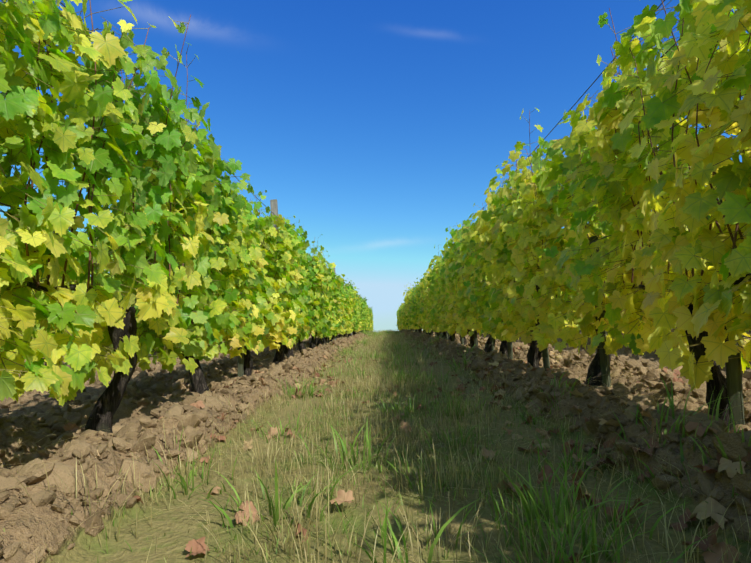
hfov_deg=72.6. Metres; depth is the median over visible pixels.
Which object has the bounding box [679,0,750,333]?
vine
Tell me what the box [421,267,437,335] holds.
vine
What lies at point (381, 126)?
sky
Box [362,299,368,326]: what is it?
vine
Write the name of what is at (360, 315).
vine
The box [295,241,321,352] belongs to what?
vine
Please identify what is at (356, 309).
vine
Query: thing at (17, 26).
vine
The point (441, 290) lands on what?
vine
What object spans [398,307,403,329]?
vine
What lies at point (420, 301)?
vine
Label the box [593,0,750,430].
vine
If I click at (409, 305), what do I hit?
vine
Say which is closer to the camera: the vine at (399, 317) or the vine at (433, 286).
the vine at (433, 286)
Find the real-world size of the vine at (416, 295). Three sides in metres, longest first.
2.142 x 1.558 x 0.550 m
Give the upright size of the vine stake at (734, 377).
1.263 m
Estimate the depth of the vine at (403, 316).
27.33 m
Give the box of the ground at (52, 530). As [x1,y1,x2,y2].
[0,328,750,562]
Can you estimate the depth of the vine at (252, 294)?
4.43 m
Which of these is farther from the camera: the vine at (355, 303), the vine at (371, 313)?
the vine at (371, 313)
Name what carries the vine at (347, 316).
on the ground at (52, 530)
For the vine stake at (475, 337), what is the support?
on the ground at (52, 530)
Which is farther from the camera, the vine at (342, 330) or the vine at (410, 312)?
the vine at (410, 312)
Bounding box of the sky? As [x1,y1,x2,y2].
[0,0,748,331]
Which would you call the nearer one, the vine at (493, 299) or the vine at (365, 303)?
the vine at (493, 299)
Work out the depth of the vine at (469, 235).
6.16 m
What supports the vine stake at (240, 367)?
on the ground at (52, 530)
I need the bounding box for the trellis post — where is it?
[270,199,278,356]
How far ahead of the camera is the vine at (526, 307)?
3.89 m
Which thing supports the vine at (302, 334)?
on the ground at (52, 530)
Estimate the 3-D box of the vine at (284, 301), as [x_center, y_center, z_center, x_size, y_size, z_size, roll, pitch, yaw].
[-1.075,0.135,5.525,0.620,2.037,1.538,0,-6,1]
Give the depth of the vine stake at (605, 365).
2.92 m
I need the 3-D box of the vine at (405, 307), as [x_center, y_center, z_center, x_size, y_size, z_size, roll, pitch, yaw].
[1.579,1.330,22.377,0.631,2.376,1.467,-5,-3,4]
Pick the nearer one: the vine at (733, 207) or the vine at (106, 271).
the vine at (733, 207)
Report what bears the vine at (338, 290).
on the ground at (52, 530)
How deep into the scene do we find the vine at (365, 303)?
24.76 m
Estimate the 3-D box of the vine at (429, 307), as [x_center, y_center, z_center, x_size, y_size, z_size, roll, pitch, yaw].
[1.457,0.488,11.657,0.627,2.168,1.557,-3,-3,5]
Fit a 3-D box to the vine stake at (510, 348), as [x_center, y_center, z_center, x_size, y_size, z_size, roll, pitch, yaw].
[1.335,0.530,5.084,0.051,1.192,0.050,1,-3,-43]
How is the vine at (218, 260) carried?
on the ground at (52, 530)
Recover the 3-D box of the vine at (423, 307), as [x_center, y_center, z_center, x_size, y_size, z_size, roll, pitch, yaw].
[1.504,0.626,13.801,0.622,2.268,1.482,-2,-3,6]
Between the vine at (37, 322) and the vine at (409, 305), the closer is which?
the vine at (37, 322)
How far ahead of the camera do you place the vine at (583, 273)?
2.85 m
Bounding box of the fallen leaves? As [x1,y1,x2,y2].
[63,331,750,562]
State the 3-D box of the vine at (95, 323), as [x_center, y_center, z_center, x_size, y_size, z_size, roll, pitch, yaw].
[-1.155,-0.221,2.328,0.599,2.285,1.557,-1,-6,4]
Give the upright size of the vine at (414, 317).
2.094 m
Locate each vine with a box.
[0,0,87,405]
[0,0,228,432]
[0,209,94,365]
[72,226,135,343]
[100,67,261,393]
[202,186,282,375]
[249,190,309,363]
[266,215,312,357]
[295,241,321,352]
[305,234,336,348]
[309,259,338,345]
[313,254,336,343]
[328,273,344,341]
[335,277,345,338]
[337,282,353,337]
[339,282,354,336]
[344,278,359,336]
[352,290,359,334]
[354,295,361,333]
[358,297,365,332]
[360,297,366,331]
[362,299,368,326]
[368,307,372,330]
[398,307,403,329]
[401,304,408,329]
[403,286,413,331]
[405,282,416,331]
[407,293,418,331]
[409,282,422,332]
[413,278,421,327]
[416,281,427,334]
[419,264,433,334]
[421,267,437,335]
[425,262,440,337]
[427,245,446,338]
[431,253,455,340]
[441,238,472,344]
[444,219,487,347]
[456,189,495,352]
[473,144,534,356]
[481,108,594,367]
[528,47,675,385]
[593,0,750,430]
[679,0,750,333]
[705,201,750,332]
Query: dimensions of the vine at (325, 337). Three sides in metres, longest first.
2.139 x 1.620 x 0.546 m
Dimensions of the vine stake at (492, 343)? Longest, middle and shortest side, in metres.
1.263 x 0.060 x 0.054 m
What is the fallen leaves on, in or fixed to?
on the ground at (52, 530)
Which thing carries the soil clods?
on the ground at (52, 530)
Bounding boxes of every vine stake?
[238,293,243,376]
[474,330,477,345]
[490,334,493,350]
[507,340,512,358]
[535,265,549,370]
[588,236,610,386]
[720,200,744,429]
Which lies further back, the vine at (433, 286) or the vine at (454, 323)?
the vine at (433, 286)
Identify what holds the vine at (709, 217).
on the ground at (52, 530)
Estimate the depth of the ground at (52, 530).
1.51 m
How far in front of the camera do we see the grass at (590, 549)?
1.58 m
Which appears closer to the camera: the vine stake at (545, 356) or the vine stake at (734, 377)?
the vine stake at (734, 377)
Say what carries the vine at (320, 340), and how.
on the ground at (52, 530)
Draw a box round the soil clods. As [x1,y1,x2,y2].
[0,330,750,562]
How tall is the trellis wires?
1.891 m
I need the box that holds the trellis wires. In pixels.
[0,0,741,303]
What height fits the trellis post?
2.282 m
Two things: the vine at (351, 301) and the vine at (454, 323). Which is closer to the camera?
the vine at (454, 323)
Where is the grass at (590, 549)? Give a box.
[3,328,750,562]
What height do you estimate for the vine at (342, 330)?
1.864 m

